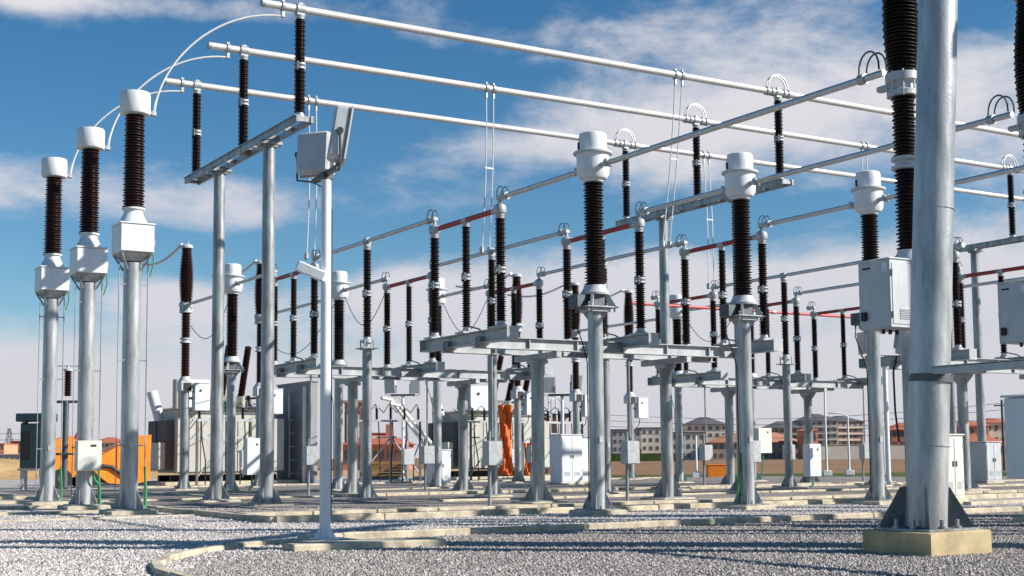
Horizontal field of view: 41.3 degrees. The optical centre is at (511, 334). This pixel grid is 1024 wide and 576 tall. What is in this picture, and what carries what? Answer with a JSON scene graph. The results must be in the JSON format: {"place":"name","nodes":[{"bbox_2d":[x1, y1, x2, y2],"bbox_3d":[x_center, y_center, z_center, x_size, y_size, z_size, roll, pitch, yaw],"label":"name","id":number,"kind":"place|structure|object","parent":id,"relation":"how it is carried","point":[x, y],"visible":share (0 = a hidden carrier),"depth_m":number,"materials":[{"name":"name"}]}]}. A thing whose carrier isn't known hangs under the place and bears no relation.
{"place":"outdoors","nodes":[
{"label":"outdoors","id":0,"kind":"place"},
{"bbox_2d":[0,469,476,479],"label":"sand ground","id":1,"kind":"structure","parent":0,"point":[153,475],"depth_m":117.21,"materials":[{"name":"beige sand"}]},
{"bbox_2d":[0,458,38,477],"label":"sand heap","id":2,"kind":"object","parent":1,"relation":"on","point":[9,467],"visible":0.27,"depth_m":109.77,"materials":[{"name":"beige sand"}]},
{"bbox_2d":[343,424,416,469],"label":"house","id":3,"kind":"structure","parent":1,"relation":"on","point":[384,453],"depth_m":149.47,"materials":[{"name":"orange brick"}]},
{"bbox_2d":[0,477,1023,575],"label":"gravel ground","id":4,"kind":"structure","parent":0,"point":[9,484],"depth_m":26.56,"materials":[{"name":"grey gravel"}]},
{"bbox_2d":[16,413,57,489],"bbox_3d":[-20.259,5.030,57.798,1.500,3.300,0.900,0,-5,0],"label":"auxiliary cabinet","id":5,"kind":"object","parent":4,"relation":"on","point":[29,433],"visible":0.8,"depth_m":57.45,"materials":[{"name":"grey metal"}]},
{"bbox_2d":[23,157,71,505],"bbox_3d":[-13.356,0.025,39.310,1.100,10.370,1.100,3,-6,-31],"label":"voltage transformer","id":6,"kind":"object","parent":4,"relation":"on","point":[52,282],"visible":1,"depth_m":39.13,"materials":[{"name":"metal"}]},
{"bbox_2d":[56,365,77,488],"bbox_3d":[-19.541,4.099,59.889,2.101,5.469,0.500,0,-5,0],"label":"surge arrester","id":7,"kind":"object","parent":4,"relation":"on","point":[67,392],"visible":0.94,"depth_m":59.81,"materials":[{"name":"metal"}]},
{"bbox_2d":[57,126,109,509],"bbox_3d":[-11.185,-0.315,35.754,1.100,10.370,1.100,3,-6,-31],"label":"voltage transformer","id":8,"kind":"object","parent":4,"relation":"on","point":[88,264],"visible":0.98,"depth_m":35.56,"materials":[{"name":"metal"}]},
{"bbox_2d":[0,514,198,521],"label":"kerb","id":9,"kind":"structure","parent":4,"relation":"on","point":[49,519],"depth_m":29.20,"materials":[{"name":"concrete"}]},
{"bbox_2d":[55,419,151,487],"bbox_3d":[-19.498,5.581,63.939,4.497,3.242,2.380,2,-6,-29],"label":"loader","id":10,"kind":"object","parent":4,"relation":"on","point":[107,473],"visible":0.34,"depth_m":63.18,"materials":[{"name":"orange paint"}]},
{"bbox_2d":[99,89,157,514],"bbox_3d":[-9.015,-0.655,32.197,1.100,10.370,1.100,3,-6,-31],"label":"voltage transformer","id":11,"kind":"object","parent":4,"relation":"on","point":[133,242],"visible":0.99,"depth_m":32.02,"materials":[{"name":"metal"}]},
{"bbox_2d":[154,14,280,110],"bbox_3d":[-7.275,-6.788,33.796,3.260,2.890,0.070,2,-6,-30],"label":"jumper cable","id":12,"kind":"object","parent":11,"relation":"attached to","point":[189,47],"visible":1,"depth_m":33.52,"materials":[{"name":"metal"}]},
{"bbox_2d":[138,346,300,485],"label":"power transformer","id":13,"kind":"object","parent":4,"relation":"on","point":[164,431],"visible":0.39,"depth_m":68.81,"materials":[{"name":"metal"}]},
{"bbox_2d":[189,403,255,485],"bbox_3d":[-14.355,5.364,66.331,3.700,4.021,2.956,3,-6,-37],"label":"cable frame","id":14,"kind":"object","parent":4,"relation":"on","point":[242,419],"visible":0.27,"depth_m":64.74,"materials":[{"name":"metal"}]},
{"bbox_2d":[149,538,298,575],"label":"kerb","id":15,"kind":"structure","parent":4,"relation":"on","point":[157,567],"depth_m":17.69,"materials":[{"name":"concrete"}]},
{"bbox_2d":[0,485,529,499],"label":"kerb","id":16,"kind":"structure","parent":4,"relation":"on","point":[11,497],"depth_m":48.96,"materials":[{"name":"concrete"}]},
{"bbox_2d":[276,381,318,482],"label":"firewall","id":17,"kind":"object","parent":4,"relation":"on","point":[300,414],"visible":0.67,"depth_m":70.95,"materials":[{"name":"concrete"}]},
{"bbox_2d":[282,537,445,551],"bbox_3d":[-2.059,3.001,19.055,2.250,0.200,0.550,2,-6,-25],"label":"kerb","id":18,"kind":"object","parent":4,"relation":"on","point":[353,544],"visible":0.53,"depth_m":18.82,"materials":[{"name":"concrete"}]},
{"bbox_2d":[358,461,405,478],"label":"timber stack","id":19,"kind":"object","parent":4,"relation":"on","point":[396,474],"visible":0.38,"depth_m":83.01,"materials":[{"name":"brown wood"}]},
{"bbox_2d":[358,404,424,481],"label":"cable frame","id":20,"kind":"object","parent":4,"relation":"on","point":[407,456],"visible":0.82,"depth_m":68.81,"materials":[{"name":"metal"}]},
{"bbox_2d":[138,477,660,487],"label":"kerb","id":21,"kind":"structure","parent":4,"relation":"on","point":[359,483],"depth_m":63.94,"materials":[{"name":"concrete"}]},
{"bbox_2d":[384,380,419,480],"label":"floodlight pole","id":22,"kind":"object","parent":4,"relation":"on","point":[390,386],"visible":0.84,"depth_m":73.53,"materials":[{"name":"metal"}]},
{"bbox_2d":[380,396,431,481],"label":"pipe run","id":23,"kind":"object","parent":4,"relation":"on","point":[396,406],"visible":0.56,"depth_m":72.07,"materials":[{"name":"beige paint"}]},
{"bbox_2d":[422,449,452,485],"bbox_3d":[-3.257,5.872,59.394,1.020,1.650,0.920,3,-6,-31],"label":"control cabinet","id":24,"kind":"object","parent":4,"relation":"on","point":[446,465],"visible":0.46,"depth_m":59.15,"materials":[{"name":"metal"}]},
{"bbox_2d":[414,355,559,479],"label":"power transformer","id":25,"kind":"object","parent":4,"relation":"on","point":[477,397],"visible":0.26,"depth_m":76.96,"materials":[{"name":"grey metal"}]},
{"bbox_2d":[453,406,525,480],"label":"cable frame","id":26,"kind":"object","parent":4,"relation":"on","point":[472,412],"visible":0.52,"depth_m":72.23,"materials":[{"name":"metal"}]},
{"bbox_2d":[498,405,513,474],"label":"safety netting","id":27,"kind":"object","parent":4,"relation":"on","point":[505,424],"visible":0.96,"depth_m":71.81,"materials":[{"name":"orange plastic"}]},
{"bbox_2d":[0,476,1023,515],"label":"gravel bed","id":28,"kind":"object","parent":4,"relation":"on","point":[393,501],"visible":0.25,"depth_m":44.73,"materials":[{"name":"grey gravel"}]},
{"bbox_2d":[169,241,210,490],"bbox_3d":[-12.816,1.387,54.302,1.415,10.350,0.990,3,-6,-31],"label":"circuit breaker","id":29,"kind":"object","parent":28,"relation":"on","point":[199,398],"visible":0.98,"depth_m":54.12,"materials":[{"name":"ceramic"}]},
{"bbox_2d":[224,263,244,491],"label":"current transformer","id":30,"kind":"object","parent":28,"relation":"on","point":[233,367],"visible":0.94,"depth_m":49.42,"materials":[{"name":"metal"}]},
{"bbox_2d":[184,2,314,505],"bbox_3d":[-7.555,-1.601,37.951,1.100,13.265,9.000,3,-6,-31],"label":"busbar support","id":31,"kind":"object","parent":28,"relation":"on","point":[266,493],"visible":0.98,"depth_m":36.63,"materials":[{"name":"metal"}]},
{"bbox_2d":[163,77,1023,200],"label":"busbar","id":32,"kind":"object","parent":31,"relation":"on","point":[182,83],"visible":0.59,"depth_m":47.42,"materials":[{"name":"metal"}]},
{"bbox_2d":[304,94,318,259],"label":"dropper wires","id":33,"kind":"object","parent":32,"relation":"hanging from","point":[306,255],"visible":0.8,"depth_m":43.42,"materials":[{"name":"grey metal"}]},
{"bbox_2d":[260,0,1018,137],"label":"busbar","id":34,"kind":"object","parent":31,"relation":"on","point":[282,6],"visible":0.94,"depth_m":39.31,"materials":[{"name":"metal"}]},
{"bbox_2d":[660,68,685,247],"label":"dropper wires","id":35,"kind":"object","parent":34,"relation":"hanging from","point":[662,243],"visible":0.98,"depth_m":41.31,"materials":[{"name":"grey metal"}]},
{"bbox_2d":[243,438,259,490],"bbox_3d":[-9.567,4.803,49.997,0.550,1.937,0.412,3,-6,-31],"label":"drive box","id":36,"kind":"object","parent":28,"relation":"on","point":[251,456],"visible":0.89,"depth_m":49.86,"materials":[{"name":"white paint"}]},
{"bbox_2d":[246,259,283,487],"bbox_3d":[-10.689,1.790,58.969,1.415,10.350,0.990,3,-6,-31],"label":"circuit breaker","id":37,"kind":"object","parent":28,"relation":"on","point":[278,400],"visible":0.52,"depth_m":58.84,"materials":[{"name":"metal"}]},
{"bbox_2d":[332,271,350,488],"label":"current transformer","id":38,"kind":"object","parent":28,"relation":"on","point":[340,283],"visible":0.91,"depth_m":51.62,"materials":[{"name":"metal"}]},
{"bbox_2d":[347,237,386,500],"bbox_3d":[-4.235,1.155,39.678,0.900,8.029,0.900,3,-6,-31],"label":"post insulator","id":39,"kind":"object","parent":28,"relation":"on","point":[366,492],"visible":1,"depth_m":39.53,"materials":[{"name":"metal"}]},
{"bbox_2d":[275,365,530,494],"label":"equipment platform","id":40,"kind":"structure","parent":28,"relation":"on","point":[460,380],"depth_m":46.13,"materials":[{"name":"metal"}]},
{"bbox_2d":[274,249,320,495],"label":"disconnector","id":41,"kind":"object","parent":40,"relation":"on","point":[310,453],"visible":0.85,"depth_m":43.84,"materials":[{"name":"red paint"}]},
{"bbox_2d":[380,261,444,491],"bbox_3d":[-3.414,1.553,46.782,0.730,7.903,4.555,3,-6,-31],"label":"disconnector","id":42,"kind":"object","parent":40,"relation":"on","point":[432,364],"visible":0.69,"depth_m":46.70,"materials":[{"name":"red paint"}]},
{"bbox_2d":[483,267,552,486],"bbox_3d":[0.218,1.721,48.983,0.730,7.903,4.555,3,-6,-31],"label":"disconnector","id":43,"kind":"object","parent":40,"relation":"on","point":[538,283],"visible":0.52,"depth_m":48.06,"materials":[{"name":"red paint"}]},
{"bbox_2d":[425,278,449,486],"bbox_3d":[-3.013,2.095,53.910,1.020,8.700,1.240,3,-6,-31],"label":"current transformer","id":44,"kind":"object","parent":28,"relation":"on","point":[437,480],"visible":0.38,"depth_m":53.70,"materials":[{"name":"metal"}]},
{"bbox_2d":[474,248,512,496],"bbox_3d":[-0.603,1.323,41.879,0.900,8.029,0.900,3,-6,-31],"label":"post insulator","id":45,"kind":"object","parent":28,"relation":"on","point":[496,490],"visible":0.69,"depth_m":41.76,"materials":[{"name":"metal"}]},
{"bbox_2d":[505,271,530,482],"bbox_3d":[0.482,2.138,63.873,1.415,10.350,0.990,3,-6,-31],"label":"circuit breaker","id":46,"kind":"object","parent":28,"relation":"on","point":[518,393],"visible":0.55,"depth_m":63.54,"materials":[{"name":"metal"}]},
{"bbox_2d":[544,374,582,433],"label":"floodlight pole","id":47,"kind":"object","parent":28,"relation":"on","point":[549,385],"visible":0.55,"depth_m":69.59,"materials":[{"name":"metal"}]},
{"bbox_2d":[569,282,588,433],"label":"circuit breaker","id":48,"kind":"object","parent":28,"relation":"on","point":[576,396],"visible":0.52,"depth_m":67.06,"materials":[{"name":"metal"}]},
{"bbox_2d":[440,336,753,503],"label":"equipment platform","id":49,"kind":"structure","parent":28,"relation":"on","point":[535,354],"depth_m":36.11,"materials":[{"name":"metal"}]},
{"bbox_2d":[420,186,518,504],"bbox_3d":[-1.034,0.442,34.730,0.730,7.903,4.555,3,-6,-31],"label":"disconnector","id":50,"kind":"object","parent":49,"relation":"on","point":[500,331],"visible":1,"depth_m":34.34,"materials":[{"name":"black ceramic"}]},
{"bbox_2d":[317,220,425,258],"bbox_3d":[-4.196,-2.755,39.912,0.123,0.123,7.550,3,-6,-31],"label":"conductor tube","id":51,"kind":"object","parent":50,"relation":"attached to","point":[387,234],"visible":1,"depth_m":39.19,"materials":[{"name":"metal"}]},
{"bbox_2d":[557,201,659,500],"bbox_3d":[2.598,0.610,36.930,0.730,7.903,4.555,3,-6,-31],"label":"disconnector","id":52,"kind":"object","parent":49,"relation":"on","point":[640,337],"visible":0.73,"depth_m":36.02,"materials":[{"name":"red paint"}]},
{"bbox_2d":[438,232,557,266],"bbox_3d":[-0.564,-2.588,42.112,0.123,0.123,7.550,3,-6,-31],"label":"conductor tube","id":53,"kind":"object","parent":52,"relation":"attached to","point":[536,239],"visible":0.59,"depth_m":41.11,"materials":[{"name":"metal"}]},
{"bbox_2d":[674,215,782,462],"bbox_3d":[6.230,0.778,39.130,0.730,7.903,4.555,3,-6,-31],"label":"disconnector","id":54,"kind":"object","parent":49,"relation":"on","point":[764,343],"visible":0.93,"depth_m":38.86,"materials":[{"name":"red paint"}]},
{"bbox_2d":[588,257,625,493],"bbox_3d":[3.029,1.491,44.079,0.900,8.029,0.900,3,-6,-31],"label":"post insulator","id":55,"kind":"object","parent":28,"relation":"on","point":[610,488],"visible":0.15,"depth_m":43.83,"materials":[{"name":"metal"}]},
{"bbox_2d":[334,481,895,496],"bbox_3d":[4.936,5.530,48.794,24.290,0.100,0.700,3,-6,-31],"label":"trench cover","id":56,"kind":"object","parent":28,"relation":"on","point":[474,492],"visible":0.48,"depth_m":45.56,"materials":[{"name":"concrete"}]},
{"bbox_2d":[235,489,1023,515],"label":"trench cover","id":57,"kind":"object","parent":28,"relation":"on","point":[440,508],"visible":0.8,"depth_m":32.25,"materials":[{"name":"concrete"}]},
{"bbox_2d":[620,287,647,479],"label":"circuit breaker","id":58,"kind":"object","parent":28,"relation":"on","point":[640,408],"visible":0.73,"depth_m":70.41,"materials":[{"name":"metal"}]},
{"bbox_2d":[669,294,694,482],"bbox_3d":[7.328,2.573,60.175,1.020,8.700,1.240,3,-6,-31],"label":"current transformer","id":59,"kind":"object","parent":28,"relation":"on","point":[676,317],"visible":0.6,"depth_m":60.02,"materials":[{"name":"metal"}]},
{"bbox_2d":[615,87,793,491],"bbox_3d":[6.418,-0.956,46.417,1.100,13.265,9.000,3,-6,-31],"label":"busbar support","id":60,"kind":"object","parent":28,"relation":"on","point":[764,187],"visible":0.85,"depth_m":46.92,"materials":[{"name":"metal"}]},
{"bbox_2d":[207,41,1023,173],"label":"busbar","id":61,"kind":"object","parent":60,"relation":"on","point":[227,48],"visible":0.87,"depth_m":43.79,"materials":[{"name":"metal"}]},
{"bbox_2d":[479,82,496,253],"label":"dropper wires","id":62,"kind":"object","parent":61,"relation":"hanging from","point":[481,249],"visible":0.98,"depth_m":42.44,"materials":[{"name":"grey metal"}]},
{"bbox_2d":[753,428,771,479],"bbox_3d":[11.450,5.478,61.994,0.800,2.379,0.412,3,-6,-31],"label":"drive box","id":63,"kind":"object","parent":28,"relation":"on","point":[763,436],"visible":0.83,"depth_m":61.90,"materials":[{"name":"beige paint"}]},
{"bbox_2d":[672,377,865,484],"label":"equipment platform","id":64,"kind":"structure","parent":28,"relation":"on","point":[807,391],"depth_m":54.34,"materials":[{"name":"metal"}]},
{"bbox_2d":[647,280,727,484],"bbox_3d":[6.926,2.031,53.047,0.730,7.903,4.555,3,-6,-31],"label":"disconnector","id":65,"kind":"object","parent":64,"relation":"on","point":[714,373],"visible":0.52,"depth_m":52.20,"materials":[{"name":"red paint"}]},
{"bbox_2d":[718,260,861,287],"bbox_3d":[9.777,-2.110,48.377,0.123,0.123,7.550,3,-6,-31],"label":"conductor tube","id":66,"kind":"object","parent":65,"relation":"attached to","point":[807,271],"visible":0.66,"depth_m":47.35,"materials":[{"name":"metal"}]},
{"bbox_2d":[757,286,810,459],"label":"disconnector","id":67,"kind":"object","parent":64,"relation":"on","point":[798,376],"visible":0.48,"depth_m":53.88,"materials":[{"name":"red paint"}]},
{"bbox_2d":[806,301,887,480],"bbox_3d":[14.191,2.366,57.448,0.730,7.903,4.555,3,-6,-31],"label":"disconnector","id":68,"kind":"object","parent":64,"relation":"on","point":[863,448],"visible":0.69,"depth_m":57.49,"materials":[{"name":"red paint"}]},
{"bbox_2d":[771,272,807,488],"bbox_3d":[9.738,1.801,48.144,0.900,8.029,0.900,3,-6,-31],"label":"post insulator","id":69,"kind":"object","parent":28,"relation":"on","point":[789,482],"visible":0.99,"depth_m":48.00,"materials":[{"name":"metal"}]},
{"bbox_2d":[803,444,821,487],"bbox_3d":[10.664,4.674,48.192,0.550,1.550,0.362,3,-6,-31],"label":"drive box","id":70,"kind":"object","parent":28,"relation":"on","point":[812,460],"visible":1,"depth_m":48.07,"materials":[{"name":"white paint"}]},
{"bbox_2d":[856,332,902,484],"bbox_3d":[14.696,3.004,53.214,1.936,6.422,1.030,0,-5,-9],"label":"floodlight pole","id":71,"kind":"object","parent":28,"relation":"on","point":[861,338],"visible":0.48,"depth_m":53.16,"materials":[{"name":"metal"}]},
{"bbox_2d":[886,358,1023,490],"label":"equipment platform","id":72,"kind":"structure","parent":28,"relation":"on","point":[961,380],"depth_m":43.91,"materials":[{"name":"metal"}]},
{"bbox_2d":[859,237,976,368],"bbox_3d":[12.939,1.088,43.195,0.730,7.903,4.555,3,-6,-31],"label":"disconnector","id":73,"kind":"object","parent":72,"relation":"on","point":[959,352],"visible":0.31,"depth_m":41.75,"materials":[{"name":"red paint"}]},
{"bbox_2d":[958,261,1023,359],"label":"disconnector","id":74,"kind":"object","parent":72,"relation":"on","point":[1003,347],"visible":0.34,"depth_m":46.22,"materials":[{"name":"red paint"}]},
{"bbox_2d":[956,165,1023,441],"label":"busbar support","id":75,"kind":"object","parent":28,"relation":"on","point":[974,250],"visible":0.43,"depth_m":56.19,"materials":[{"name":"metal"}]},
{"bbox_2d":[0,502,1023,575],"bbox_3d":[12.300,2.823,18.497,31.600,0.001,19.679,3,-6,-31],"label":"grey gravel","id":76,"kind":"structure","parent":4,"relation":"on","point":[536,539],"depth_m":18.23,"materials":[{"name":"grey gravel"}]},
{"bbox_2d":[289,105,358,541],"bbox_3d":[-2.796,0.049,20.165,0.854,6.654,1.802,3,-6,-31],"label":"floodlight pole","id":77,"kind":"object","parent":76,"relation":"on","point":[319,155],"visible":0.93,"depth_m":20.08,"materials":[{"name":"metal"}]},
{"bbox_2d":[856,0,917,526],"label":"circuit breaker","id":78,"kind":"object","parent":76,"relation":"on","point":[884,293],"visible":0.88,"depth_m":22.13,"materials":[{"name":"ceramic"}]},
{"bbox_2d":[863,0,1023,556],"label":"steel pole","id":79,"kind":"object","parent":76,"relation":"on","point":[925,514],"visible":0.99,"depth_m":17.31,"materials":[{"name":"metal"}]},
{"bbox_2d":[995,0,1023,521],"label":"circuit breaker","id":80,"kind":"object","parent":76,"relation":"on","point":[1011,309],"visible":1,"depth_m":24.47,"materials":[{"name":"metal"}]},
{"bbox_2d":[103,493,1023,522],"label":"kerb","id":81,"kind":"structure","parent":4,"relation":"on","point":[313,518],"depth_m":29.75,"materials":[{"name":"concrete"}]},
{"bbox_2d":[548,434,584,484],"bbox_3d":[2.351,5.474,58.858,1.220,2.250,1.020,3,-6,-31],"label":"control cabinet","id":82,"kind":"object","parent":4,"relation":"on","point":[566,468],"visible":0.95,"depth_m":58.49,"materials":[{"name":"metal"}]},
{"bbox_2d":[569,131,626,514],"bbox_3d":[1.784,-0.132,29.746,1.020,8.700,1.240,3,-6,-31],"label":"current transformer","id":83,"kind":"object","parent":4,"relation":"on","point":[592,154],"visible":1,"depth_m":29.65,"materials":[{"name":"metal"}]},
{"bbox_2d":[505,171,574,197],"bbox_3d":[0.648,-3.515,31.974,0.123,0.123,3.200,3,-6,-31],"label":"conductor tube","id":84,"kind":"object","parent":83,"relation":"attached to","point":[540,184],"visible":0.8,"depth_m":31.86,"materials":[{"name":"metal"}]},
{"bbox_2d":[607,50,887,164],"bbox_3d":[4.175,-4.236,26.208,0.215,0.519,7.970,3,-6,-31],"label":"conductor tube","id":85,"kind":"object","parent":83,"relation":"attached to","point":[862,79],"visible":0.98,"depth_m":25.09,"materials":[{"name":"metal"}]},
{"bbox_2d":[297,506,1023,538],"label":"kerb","id":86,"kind":"structure","parent":4,"relation":"on","point":[463,531],"depth_m":23.54,"materials":[{"name":"concrete"}]},
{"bbox_2d":[439,483,1023,501],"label":"kerb","id":87,"kind":"structure","parent":4,"relation":"on","point":[585,496],"depth_m":41.69,"materials":[{"name":"concrete"}]},
{"bbox_2d":[719,152,775,509],"bbox_3d":[5.416,0.036,31.946,1.020,8.700,1.240,3,-6,-31],"label":"current transformer","id":88,"kind":"object","parent":4,"relation":"on","point":[739,174],"visible":1,"depth_m":31.85,"materials":[{"name":"metal"}]},
{"bbox_2d":[645,188,720,212],"bbox_3d":[4.280,-3.347,34.175,0.123,0.123,3.200,3,-6,-31],"label":"conductor tube","id":89,"kind":"object","parent":88,"relation":"attached to","point":[685,200],"visible":0.93,"depth_m":34.03,"materials":[{"name":"metal"}]},
{"bbox_2d":[756,94,1014,183],"bbox_3d":[7.599,-4.035,28.749,0.215,0.519,7.170,3,-6,-31],"label":"conductor tube","id":90,"kind":"object","parent":88,"relation":"attached to","point":[991,119],"visible":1,"depth_m":28.56,"materials":[{"name":"metal"}]},
{"bbox_2d":[849,170,892,504],"bbox_3d":[9.048,0.204,34.147,1.020,8.700,1.240,3,-6,-31],"label":"current transformer","id":91,"kind":"object","parent":4,"relation":"on","point":[868,190],"visible":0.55,"depth_m":34.01,"materials":[{"name":"metal"}]},
{"bbox_2d":[768,204,848,225],"bbox_3d":[7.912,-3.179,36.375,0.123,0.123,3.200,3,-6,-31],"label":"conductor tube","id":92,"kind":"object","parent":91,"relation":"attached to","point":[811,214],"visible":1,"depth_m":36.23,"materials":[{"name":"metal"}]},
{"bbox_2d":[885,165,1023,199],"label":"conductor tube","id":93,"kind":"object","parent":91,"relation":"attached to","point":[984,176],"visible":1,"depth_m":31.36,"materials":[{"name":"metal"}]},
{"bbox_2d":[948,434,968,502],"bbox_3d":[10.995,3.425,34.415,0.840,1.780,0.670,3,-6,-31],"label":"control cabinet","id":94,"kind":"object","parent":4,"relation":"on","point":[956,474],"visible":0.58,"depth_m":34.21,"materials":[{"name":"metal"}]},
{"bbox_2d":[970,441,1003,482],"bbox_3d":[18.961,5.183,54.448,1.020,1.750,1.020,3,-6,-31],"label":"control cabinet","id":95,"kind":"object","parent":4,"relation":"on","point":[985,460],"visible":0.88,"depth_m":54.09,"materials":[{"name":"metal"}]},
{"bbox_2d":[0,0,1023,458],"label":"sky","id":96,"kind":"structure","parent":0,"point":[65,65],"materials":[{"name":"blue"}]},
{"bbox_2d":[150,458,1006,474],"bbox_3d":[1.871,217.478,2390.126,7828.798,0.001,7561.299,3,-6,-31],"label":"field","id":97,"kind":"structure","parent":0,"point":[773,466],"depth_m":154.91,"materials":[{"name":"soil"}]},
{"bbox_2d":[610,429,641,453],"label":"apartment building","id":98,"kind":"structure","parent":97,"relation":"on","point":[616,438],"depth_m":398.83,"materials":[{"name":"stone"}]},
{"bbox_2d":[637,427,660,452],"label":"apartment building","id":99,"kind":"structure","parent":97,"relation":"on","point":[650,443],"depth_m":408.72,"materials":[{"name":"stone"}]},
{"bbox_2d":[673,432,705,459],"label":"apartment building","id":100,"kind":"structure","parent":97,"relation":"on","point":[688,446],"depth_m":388.72,"materials":[{"name":"stone"}]},
{"bbox_2d":[683,417,724,440],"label":"apartment building","id":101,"kind":"structure","parent":97,"relation":"on","point":[714,431],"depth_m":419.03,"materials":[{"name":"stone"}]},
{"bbox_2d":[706,432,797,459],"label":"house","id":102,"kind":"structure","parent":97,"relation":"on","point":[719,448],"depth_m":378.59,"materials":[{"name":"brown brick"}]},
{"bbox_2d":[792,414,838,444],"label":"apartment building","id":103,"kind":"structure","parent":97,"relation":"on","point":[832,434],"depth_m":423.97,"materials":[{"name":"stone"}]},
{"bbox_2d":[831,416,865,444],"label":"apartment building","id":104,"kind":"structure","parent":97,"relation":"on","point":[856,432],"depth_m":429.06,"materials":[{"name":"beige concrete"}]},
{"bbox_2d":[802,444,904,459],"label":"boundary wall","id":105,"kind":"structure","parent":97,"relation":"on","point":[897,451],"depth_m":328.51,"materials":[{"name":"concrete"}]},
{"bbox_2d":[611,472,1006,477],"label":"grass strip","id":106,"kind":"object","parent":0,"point":[1004,474],"depth_m":84.77,"materials":[{"name":"plant"}]},
{"bbox_2d":[1000,394,1023,478],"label":"control cabinet","id":107,"kind":"object","parent":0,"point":[1014,420],"visible":1,"depth_m":22.93,"materials":[{"name":"grey metal"}]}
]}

